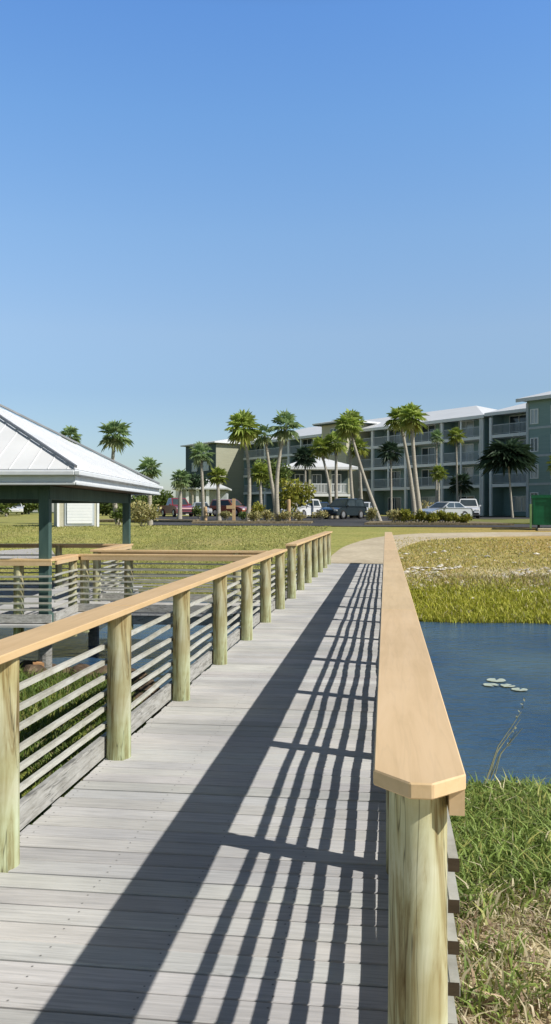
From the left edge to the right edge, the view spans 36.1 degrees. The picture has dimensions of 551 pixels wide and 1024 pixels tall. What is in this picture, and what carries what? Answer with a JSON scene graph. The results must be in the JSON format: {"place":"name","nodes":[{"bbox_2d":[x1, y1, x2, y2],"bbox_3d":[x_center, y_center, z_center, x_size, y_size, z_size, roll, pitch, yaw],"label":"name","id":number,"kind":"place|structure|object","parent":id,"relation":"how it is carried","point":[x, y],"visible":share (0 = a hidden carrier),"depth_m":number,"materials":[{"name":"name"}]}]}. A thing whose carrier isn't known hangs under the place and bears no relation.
{"place":"outdoors","nodes":[
{"label":"outdoors","id":0,"kind":"place"},
{"bbox_2d":[0,548,53,557],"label":"lawn path","id":1,"kind":"structure","parent":0,"point":[27,551],"depth_m":37.50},
{"bbox_2d":[19,663,168,831],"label":"bank grass","id":2,"kind":"structure","parent":0,"point":[44,683],"depth_m":9.38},
{"bbox_2d":[0,524,330,602],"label":"lawn grass","id":3,"kind":"structure","parent":0,"point":[262,529],"depth_m":39.59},
{"bbox_2d":[0,592,550,786],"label":"pond water","id":4,"kind":"structure","parent":0,"point":[468,659],"depth_m":13.89,"materials":[{"name":"liquid"}]},
{"bbox_2d":[0,512,550,1023],"bbox_3d":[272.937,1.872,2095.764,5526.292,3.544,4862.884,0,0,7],"label":"ground","id":5,"kind":"structure","parent":0,"point":[342,536],"depth_m":34.31,"materials":[{"name":"green plant"}]},
{"bbox_2d":[7,504,23,514],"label":"parked car","id":6,"kind":"object","parent":5,"relation":"on","point":[19,508],"visible":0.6,"depth_m":96.07,"materials":[{"name":"white paint"}]},
{"bbox_2d":[0,503,31,516],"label":"broadleaf tree","id":7,"kind":"object","parent":5,"relation":"on","point":[4,507],"visible":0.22,"depth_m":87.68,"materials":[{"name":"green plant"}]},
{"bbox_2d":[16,503,38,513],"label":"broadleaf tree","id":8,"kind":"object","parent":5,"relation":"on","point":[28,508],"visible":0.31,"depth_m":104.97,"materials":[{"name":"green plant"}]},
{"bbox_2d":[22,664,46,675],"bbox_3d":[-3.948,2.635,13.805,0.478,0.324,0.469,0,0,39],"label":"shore rock","id":9,"kind":"object","parent":5,"relation":"on","point":[31,667],"visible":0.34,"depth_m":13.68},
{"bbox_2d":[59,425,81,443],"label":"palm tree","id":10,"kind":"object","parent":5,"relation":"on","point":[68,431],"visible":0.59,"depth_m":55.79,"materials":[{"name":"green plant"}]},
{"bbox_2d":[54,503,98,526],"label":"pump shed","id":11,"kind":"structure","parent":5,"relation":"on","point":[76,514],"depth_m":46.30,"materials":[{"name":"beige"}]},
{"bbox_2d":[67,503,91,523],"bbox_3d":[-10.707,-0.032,46.319,1.360,1.340,0.059,0,0,-19],"label":"roller door","id":12,"kind":"structure","parent":11,"relation":"in","point":[77,513],"depth_m":46.28,"materials":[{"name":"white paint"}]},
{"bbox_2d":[69,664,89,674],"bbox_3d":[-3.203,2.660,14.011,0.445,0.269,0.376,0,0,-25],"label":"shore rock","id":13,"kind":"object","parent":5,"relation":"on","point":[81,667],"visible":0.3,"depth_m":13.91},
{"bbox_2d":[0,404,162,668],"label":"gazebo","id":14,"kind":"object","parent":5,"relation":"on","point":[45,469],"visible":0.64,"depth_m":14.58,"materials":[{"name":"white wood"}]},
{"bbox_2d":[76,550,285,632],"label":"side walkway","id":15,"kind":"structure","parent":14,"relation":"attached to","point":[149,613],"depth_m":15.37,"materials":[{"name":"brown wood"}]},
{"bbox_2d":[94,665,106,677],"bbox_3d":[-2.744,2.630,13.609,0.453,0.333,0.482,0,0,1],"label":"shore rock","id":16,"kind":"object","parent":5,"relation":"on","point":[102,669],"visible":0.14,"depth_m":13.44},
{"bbox_2d":[99,503,121,515],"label":"broadleaf tree","id":17,"kind":"object","parent":5,"relation":"on","point":[107,508],"visible":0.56,"depth_m":94.14,"materials":[{"name":"green plant"}]},
{"bbox_2d":[109,506,121,524],"bbox_3d":[-9.065,0.190,49.012,1.359,1.194,1.334,0,0,7],"label":"shrub","id":18,"kind":"object","parent":5,"relation":"on","point":[117,514],"visible":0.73,"depth_m":48.77,"materials":[{"name":"green plant"}]},
{"bbox_2d":[97,420,133,524],"bbox_3d":[-9.874,-2.451,52.037,2.333,6.607,2.414,0,0,7],"label":"palm tree","id":19,"kind":"object","parent":5,"relation":"on","point":[111,440],"visible":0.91,"depth_m":51.67,"materials":[{"name":"green plant"}]},
{"bbox_2d":[131,693,151,706],"bbox_3d":[-1.837,2.602,11.588,0.390,0.252,0.441,0,0,-7],"label":"shore rock","id":20,"kind":"object","parent":5,"relation":"on","point":[136,695],"visible":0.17,"depth_m":11.49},
{"bbox_2d":[131,671,153,681],"bbox_3d":[-2.150,2.652,13.227,0.500,0.350,0.479,0,0,3],"label":"shore rock","id":21,"kind":"object","parent":5,"relation":"on","point":[143,674],"visible":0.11,"depth_m":13.08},
{"bbox_2d":[131,495,155,508],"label":"broadleaf tree","id":22,"kind":"object","parent":5,"relation":"on","point":[142,498],"visible":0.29,"depth_m":109.12,"materials":[{"name":"green plant"}]},
{"bbox_2d":[131,678,155,685],"bbox_3d":[-2.005,2.663,12.752,0.419,0.299,0.424,0,0,9],"label":"shore rock","id":23,"kind":"object","parent":5,"relation":"on","point":[150,682],"visible":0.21,"depth_m":12.69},
{"bbox_2d":[131,499,161,525],"bbox_3d":[-7.306,0.047,46.989,1.952,1.532,1.861,0,0,7],"label":"shrub","id":24,"kind":"object","parent":5,"relation":"on","point":[141,512],"visible":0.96,"depth_m":46.80,"materials":[{"name":"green plant"}]},
{"bbox_2d":[133,685,160,694],"bbox_3d":[-1.830,2.644,12.197,0.451,0.306,0.435,0,0,-41],"label":"shore rock","id":25,"kind":"object","parent":5,"relation":"on","point":[145,688],"visible":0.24,"depth_m":12.12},
{"bbox_2d":[135,456,162,524],"bbox_3d":[-7.448,-1.241,49.967,1.739,4.173,1.702,0,0,7],"label":"palm tree","id":26,"kind":"object","parent":5,"relation":"on","point":[151,470],"visible":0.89,"depth_m":49.77,"materials":[{"name":"green plant"}]},
{"bbox_2d":[99,519,199,522],"bbox_3d":[-8.900,0.699,61.000,8.304,0.359,5.786,0,0,17],"label":"planting bed","id":27,"kind":"object","parent":5,"relation":"on","point":[159,520],"visible":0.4,"depth_m":59.14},
{"bbox_2d":[152,489,175,512],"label":"broadleaf tree","id":28,"kind":"object","parent":5,"relation":"on","point":[162,497],"visible":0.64,"depth_m":118.92,"materials":[{"name":"green plant"}]},
{"bbox_2d":[170,469,191,518],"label":"palm tree","id":29,"kind":"object","parent":5,"relation":"on","point":[181,481],"visible":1,"depth_m":69.75,"materials":[{"name":"green plant"}]},
{"bbox_2d":[178,472,208,504],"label":"broadleaf tree","id":30,"kind":"object","parent":5,"relation":"on","point":[195,479],"visible":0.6,"depth_m":99.75,"materials":[{"name":"green plant"}]},
{"bbox_2d":[171,479,231,514],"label":"porch building","id":31,"kind":"structure","parent":5,"relation":"on","point":[209,494],"depth_m":102.00,"materials":[{"name":"white paint"}]},
{"bbox_2d":[189,441,214,519],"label":"palm tree","id":32,"kind":"object","parent":5,"relation":"on","point":[198,448],"visible":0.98,"depth_m":65.89,"materials":[{"name":"green plant"}]},
{"bbox_2d":[206,466,229,519],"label":"palm tree","id":33,"kind":"object","parent":5,"relation":"on","point":[216,474],"visible":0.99,"depth_m":61.85,"materials":[{"name":"green plant"}]},
{"bbox_2d":[0,531,465,1023],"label":"footbridge","id":34,"kind":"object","parent":5,"relation":"on","point":[252,826],"visible":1,"depth_m":4.11,"materials":[{"name":"grey wood"}]},
{"bbox_2d":[192,520,313,523],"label":"planting island","id":35,"kind":"structure","parent":5,"relation":"on","point":[253,522],"depth_m":52.50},
{"bbox_2d":[224,409,263,520],"bbox_3d":[-2.050,-2.990,55.079,2.629,7.610,3.034,0,0,7],"label":"palm tree","id":36,"kind":"object","parent":35,"relation":"on","point":[244,436],"visible":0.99,"depth_m":54.70,"materials":[{"name":"green plant"}]},
{"bbox_2d":[246,511,262,520],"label":"shrub","id":37,"kind":"object","parent":35,"relation":"on","point":[252,516],"visible":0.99,"depth_m":53.51,"materials":[{"name":"green plant"}]},
{"bbox_2d":[251,501,265,520],"bbox_3d":[-1.183,-0.020,56.021,1.224,1.482,1.252,0,0,7],"label":"shrub","id":38,"kind":"object","parent":35,"relation":"on","point":[256,507],"visible":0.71,"depth_m":55.88,"materials":[{"name":"green plant"}]},
{"bbox_2d":[261,509,276,520],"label":"shrub","id":39,"kind":"object","parent":35,"relation":"on","point":[267,514],"visible":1,"depth_m":53.96,"materials":[{"name":"green plant"}]},
{"bbox_2d":[278,510,293,520],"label":"shrub","id":40,"kind":"object","parent":35,"relation":"on","point":[283,515],"visible":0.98,"depth_m":53.93,"materials":[{"name":"green plant"}]},
{"bbox_2d":[268,409,305,520],"bbox_3d":[0.745,-2.953,54.534,2.494,7.541,2.297,0,0,7],"label":"palm tree","id":41,"kind":"object","parent":35,"relation":"on","point":[286,417],"visible":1,"depth_m":54.35,"materials":[{"name":"green plant"}]},
{"bbox_2d":[293,511,306,520],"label":"shrub","id":42,"kind":"object","parent":35,"relation":"on","point":[299,515],"visible":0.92,"depth_m":54.86,"materials":[{"name":"green plant"}]},
{"bbox_2d":[247,462,268,519],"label":"palm tree","id":43,"kind":"object","parent":5,"relation":"on","point":[259,468],"visible":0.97,"depth_m":63.72,"materials":[{"name":"green plant"}]},
{"bbox_2d":[253,424,274,516],"bbox_3d":[-0.668,-2.635,58.026,1.965,6.883,2.005,0,0,7],"label":"palm tree","id":44,"kind":"object","parent":5,"relation":"on","point":[263,440],"visible":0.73,"depth_m":57.90,"materials":[{"name":"green plant"}]},
{"bbox_2d":[250,458,294,514],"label":"broadleaf tree","id":45,"kind":"object","parent":5,"relation":"on","point":[283,474],"visible":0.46,"depth_m":89.24,"materials":[{"name":"green plant"}]},
{"bbox_2d":[279,476,315,519],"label":"broadleaf tree","id":46,"kind":"object","parent":5,"relation":"on","point":[304,494],"visible":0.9,"depth_m":65.86,"materials":[{"name":"green plant"}]},
{"bbox_2d":[290,446,318,516],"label":"palm tree","id":47,"kind":"object","parent":5,"relation":"on","point":[307,460],"visible":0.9,"depth_m":83.56,"materials":[{"name":"green plant"}]},
{"bbox_2d":[279,457,357,515],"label":"clubhouse","id":48,"kind":"structure","parent":5,"relation":"on","point":[316,477],"depth_m":93.82,"materials":[{"name":"beige"}]},
{"bbox_2d":[312,474,321,491],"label":"window","id":49,"kind":"structure","parent":48,"relation":"in","point":[316,478],"depth_m":93.92,"materials":[{"name":"glass"}]},
{"bbox_2d":[331,474,340,491],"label":"window","id":50,"kind":"structure","parent":48,"relation":"in","point":[332,475],"depth_m":94.03,"materials":[{"name":"white paint"}]},
{"bbox_2d":[306,434,334,517],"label":"palm tree","id":51,"kind":"object","parent":5,"relation":"on","point":[319,452],"visible":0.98,"depth_m":73.72,"materials":[{"name":"green plant"}]},
{"bbox_2d":[324,430,348,517],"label":"palm tree","id":52,"kind":"object","parent":5,"relation":"on","point":[331,437],"visible":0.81,"depth_m":73.83,"materials":[{"name":"green plant"}]},
{"bbox_2d":[153,516,550,527],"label":"car park road","id":53,"kind":"structure","parent":5,"relation":"on","point":[348,521],"depth_m":50.16,"materials":[{"name":"asphalt"}]},
{"bbox_2d":[159,498,193,516],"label":"pickup truck","id":54,"kind":"object","parent":53,"relation":"on","point":[170,506],"visible":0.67,"depth_m":83.04,"materials":[{"name":"red paint"}]},
{"bbox_2d":[191,505,200,517],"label":"shrub","id":55,"kind":"object","parent":53,"relation":"on","point":[196,510],"visible":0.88,"depth_m":73.94,"materials":[{"name":"green plant"}]},
{"bbox_2d":[192,502,211,515],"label":"parked car","id":56,"kind":"object","parent":53,"relation":"on","point":[209,510],"visible":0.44,"depth_m":87.23,"materials":[{"name":"silver metal"}]},
{"bbox_2d":[217,510,231,519],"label":"shrub","id":57,"kind":"object","parent":53,"relation":"on","point":[226,514],"visible":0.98,"depth_m":59.87,"materials":[{"name":"green plant"}]},
{"bbox_2d":[209,499,246,515],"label":"parked car","id":58,"kind":"object","parent":53,"relation":"on","point":[239,507],"visible":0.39,"depth_m":85.53,"materials":[{"name":"red paint"}]},
{"bbox_2d":[226,499,234,519],"bbox_3d":[-3.079,-0.146,58.485,0.610,1.550,0.250,0,0,0],"label":"sign post","id":59,"kind":"object","parent":53,"relation":"on","point":[232,506],"visible":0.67,"depth_m":58.39,"materials":[{"name":"brown wood"}]},
{"bbox_2d":[280,499,321,517],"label":"parked car","id":60,"kind":"object","parent":53,"relation":"on","point":[313,506],"visible":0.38,"depth_m":74.65,"materials":[{"name":"white paint"}]},
{"bbox_2d":[311,510,329,519],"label":"shrub","id":61,"kind":"object","parent":53,"relation":"on","point":[322,514],"visible":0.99,"depth_m":65.91,"materials":[{"name":"green plant"}]},
{"bbox_2d":[319,498,366,518],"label":"parked car","id":62,"kind":"object","parent":53,"relation":"on","point":[342,508],"visible":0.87,"depth_m":70.44,"materials":[{"name":"blue paint"}]},
{"bbox_2d":[422,501,472,515],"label":"parked car","id":63,"kind":"object","parent":53,"relation":"on","point":[458,508],"visible":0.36,"depth_m":65.61,"materials":[{"name":"silver metal"}]},
{"bbox_2d":[459,499,480,517],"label":"parked car","id":64,"kind":"object","parent":53,"relation":"on","point":[471,503],"visible":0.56,"depth_m":73.10,"materials":[{"name":"white paint"}]},
{"bbox_2d":[342,409,366,517],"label":"palm tree","id":65,"kind":"object","parent":5,"relation":"on","point":[350,468],"visible":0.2,"depth_m":75.88,"materials":[{"name":"green plant"}]},
{"bbox_2d":[349,436,370,517],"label":"palm tree","id":66,"kind":"object","parent":5,"relation":"on","point":[361,447],"visible":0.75,"depth_m":75.75,"materials":[{"name":"green plant"}]},
{"bbox_2d":[180,391,550,516],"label":"apartment building","id":67,"kind":"structure","parent":5,"relation":"on","point":[529,422],"depth_m":100.84,"materials":[{"name":"grey"}]},
{"bbox_2d":[388,497,400,511],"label":"window","id":68,"kind":"structure","parent":67,"relation":"in","point":[396,501],"depth_m":107.31,"materials":[{"name":"glass"}]},
{"bbox_2d":[389,471,400,486],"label":"window","id":69,"kind":"structure","parent":67,"relation":"in","point":[395,474],"depth_m":107.31,"materials":[{"name":"glass"}]},
{"bbox_2d":[389,429,400,443],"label":"window","id":70,"kind":"structure","parent":67,"relation":"in","point":[391,432],"depth_m":107.47,"materials":[{"name":"glass"}]},
{"bbox_2d":[421,497,434,507],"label":"window","id":71,"kind":"structure","parent":67,"relation":"in","point":[431,499],"depth_m":102.67,"materials":[{"name":"glass"}]},
{"bbox_2d":[421,469,435,485],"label":"window","id":72,"kind":"structure","parent":67,"relation":"in","point":[424,472],"depth_m":102.85,"materials":[{"name":"glass"}]},
{"bbox_2d":[421,447,435,463],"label":"window","id":73,"kind":"structure","parent":67,"relation":"in","point":[428,458],"depth_m":102.67,"materials":[{"name":"glass"}]},
{"bbox_2d":[421,425,435,441],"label":"window","id":74,"kind":"structure","parent":67,"relation":"in","point":[426,436],"depth_m":102.67,"materials":[{"name":"glass"}]},
{"bbox_2d":[458,467,473,484],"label":"window","id":75,"kind":"structure","parent":67,"relation":"in","point":[465,470],"depth_m":97.64,"materials":[{"name":"glass"}]},
{"bbox_2d":[458,443,473,461],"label":"window","id":76,"kind":"structure","parent":67,"relation":"in","point":[466,447],"depth_m":97.76,"materials":[{"name":"glass"}]},
{"bbox_2d":[458,420,473,437],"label":"window","id":77,"kind":"structure","parent":67,"relation":"in","point":[465,424],"depth_m":97.64,"materials":[{"name":"glass"}]},
{"bbox_2d":[509,414,525,432],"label":"window","id":78,"kind":"structure","parent":67,"relation":"in","point":[515,418],"depth_m":91.97,"materials":[{"name":"glass"}]},
{"bbox_2d":[511,468,525,482],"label":"window","id":79,"kind":"structure","parent":67,"relation":"in","point":[518,471],"depth_m":91.83,"materials":[{"name":"glass"}]},
{"bbox_2d":[512,496,525,511],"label":"window","id":80,"kind":"structure","parent":67,"relation":"in","point":[519,502],"depth_m":91.86,"materials":[{"name":"glass"}]},
{"bbox_2d":[530,408,538,423],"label":"window","id":81,"kind":"structure","parent":67,"relation":"in","point":[534,413],"depth_m":83.68,"materials":[{"name":"glass"}]},
{"bbox_2d":[530,437,538,451],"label":"window","id":82,"kind":"structure","parent":67,"relation":"in","point":[535,441],"depth_m":83.66,"materials":[{"name":"glass"}]},
{"bbox_2d":[530,464,538,478],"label":"window","id":83,"kind":"structure","parent":67,"relation":"in","point":[533,475],"depth_m":83.62,"materials":[{"name":"glass"}]},
{"bbox_2d":[376,440,403,513],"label":"palm tree","id":84,"kind":"object","parent":5,"relation":"on","point":[388,455],"visible":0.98,"depth_m":83.75,"materials":[{"name":"green plant"}]},
{"bbox_2d":[384,404,416,519],"bbox_3d":[8.427,-3.217,57.070,2.058,8.049,2.127,0,0,-33],"label":"palm tree","id":85,"kind":"object","parent":5,"relation":"on","point":[393,422],"visible":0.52,"depth_m":56.89,"materials":[{"name":"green plant"}]},
{"bbox_2d":[429,429,444,502],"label":"palm tree","id":86,"kind":"object","parent":5,"relation":"on","point":[436,433],"visible":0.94,"depth_m":79.90,"materials":[{"name":"green plant"}]},
{"bbox_2d":[364,521,513,524],"bbox_3d":[9.775,0.772,51.783,8.510,0.361,6.118,0,0,7],"label":"planting strip","id":87,"kind":"object","parent":5,"relation":"on","point":[423,523],"visible":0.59,"depth_m":49.27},
{"bbox_2d":[333,410,381,520],"bbox_3d":[5.784,-3.190,59.977,3.603,8.046,2.625,0,0,7],"label":"palm tree","id":88,"kind":"object","parent":87,"relation":"on","point":[345,428],"visible":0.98,"depth_m":59.86,"materials":[{"name":"green plant"}]},
{"bbox_2d":[366,507,378,520],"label":"shrub","id":89,"kind":"object","parent":87,"relation":"on","point":[371,513],"visible":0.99,"depth_m":55.91,"materials":[{"name":"green plant"}]},
{"bbox_2d":[386,508,402,522],"bbox_3d":[7.182,0.254,50.471,1.263,1.034,1.221,0,0,7],"label":"shrub","id":90,"kind":"object","parent":87,"relation":"on","point":[394,515],"visible":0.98,"depth_m":50.35,"materials":[{"name":"green plant"}]},
{"bbox_2d":[398,508,416,522],"bbox_3d":[7.799,0.273,50.228,0.991,1.005,0.861,0,0,-28],"label":"shrub","id":91,"kind":"object","parent":87,"relation":"on","point":[406,515],"visible":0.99,"depth_m":50.15,"materials":[{"name":"green plant"}]},
{"bbox_2d":[397,402,429,519],"bbox_3d":[8.756,-3.100,53.934,2.182,7.871,2.183,0,0,7],"label":"palm tree","id":92,"kind":"object","parent":87,"relation":"on","point":[411,424],"visible":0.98,"depth_m":53.85,"materials":[{"name":"green plant"}]},
{"bbox_2d":[412,509,426,522],"bbox_3d":[8.555,0.271,50.324,1.096,1.002,0.882,0,0,-37],"label":"shrub","id":93,"kind":"object","parent":87,"relation":"on","point":[421,514],"visible":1,"depth_m":50.20,"materials":[{"name":"green plant"}]},
{"bbox_2d":[424,512,439,522],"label":"shrub","id":94,"kind":"object","parent":87,"relation":"on","point":[433,517],"visible":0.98,"depth_m":49.78,"materials":[{"name":"green plant"}]},
{"bbox_2d":[434,510,447,522],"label":"shrub","id":95,"kind":"object","parent":87,"relation":"on","point":[441,514],"visible":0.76,"depth_m":50.15,"materials":[{"name":"green plant"}]},
{"bbox_2d":[444,512,460,522],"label":"shrub","id":96,"kind":"object","parent":87,"relation":"on","point":[451,516],"visible":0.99,"depth_m":49.71,"materials":[{"name":"green plant"}]},
{"bbox_2d":[456,513,472,522],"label":"shrub","id":97,"kind":"object","parent":87,"relation":"on","point":[465,518],"visible":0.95,"depth_m":49.63,"materials":[{"name":"green plant"}]},
{"bbox_2d":[430,464,449,501],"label":"palm tree","id":98,"kind":"object","parent":5,"relation":"on","point":[438,475],"visible":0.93,"depth_m":69.79,"materials":[{"name":"green plant"}]},
{"bbox_2d":[331,532,550,563],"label":"footpath","id":99,"kind":"structure","parent":5,"relation":"on","point":[369,551],"depth_m":33.90,"materials":[{"name":"concrete"}]},
{"bbox_2d":[447,426,466,501],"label":"palm tree","id":100,"kind":"object","parent":5,"relation":"on","point":[455,431],"visible":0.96,"depth_m":79.89,"materials":[{"name":"green plant"}]},
{"bbox_2d":[448,472,474,498],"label":"palm tree","id":101,"kind":"object","parent":5,"relation":"on","point":[462,489],"visible":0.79,"depth_m":81.67,"materials":[{"name":"green plant"}]},
{"bbox_2d":[400,546,550,598],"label":"shell rubble","id":102,"kind":"object","parent":5,"relation":"on","point":[455,567],"visible":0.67,"depth_m":25.87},
{"bbox_2d":[469,519,529,523],"bbox_3d":[18.627,0.751,58.733,13.257,0.418,16.316,0,0,7],"label":"lawn strip","id":103,"kind":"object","parent":5,"relation":"on","point":[520,521],"visible":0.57,"depth_m":59.23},
{"bbox_2d":[454,868,550,1023],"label":"dry grass","id":104,"kind":"structure","parent":5,"relation":"on","point":[463,1019],"depth_m":4.31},
{"bbox_2d":[483,697,525,787],"bbox_3d":[2.169,2.271,8.131,0.486,0.972,0.059,0,0,-9],"label":"reed","id":105,"kind":"object","parent":5,"relation":"on","point":[492,763],"visible":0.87,"depth_m":8.14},
{"bbox_2d":[489,726,522,781],"bbox_3d":[2.236,2.452,8.345,0.378,0.667,0.086,0,0,1],"label":"reed","id":106,"kind":"object","parent":5,"relation":"on","point":[510,741],"visible":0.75,"depth_m":8.32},
{"bbox_2d":[475,437,538,517],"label":"palm tree","id":107,"kind":"object","parent":5,"relation":"on","point":[510,454],"visible":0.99,"depth_m":76.81,"materials":[{"name":"green plant"}]},
{"bbox_2d":[536,527,550,530],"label":"concrete pad","id":108,"kind":"object","parent":5,"relation":"on","point":[544,529],"visible":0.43,"depth_m":41.51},
{"bbox_2d":[530,495,550,528],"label":"dumpster","id":109,"kind":"object","parent":108,"relation":"on","point":[540,509],"visible":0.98,"depth_m":42.19,"materials":[{"name":"green metal"}]},
{"bbox_2d":[0,0,550,511],"label":"sky","id":110,"kind":"structure","parent":0,"point":[211,211],"materials":[{"name":"blue"}]},
{"bbox_2d":[394,537,550,589],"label":"dry grass","id":111,"kind":"structure","parent":0,"point":[449,550],"depth_m":30.08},
{"bbox_2d":[405,570,550,623],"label":"bank grass","id":112,"kind":"structure","parent":0,"point":[459,602],"depth_m":22.51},
{"bbox_2d":[448,768,550,1023],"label":"bank grass","id":113,"kind":"structure","parent":0,"point":[500,841],"depth_m":5.52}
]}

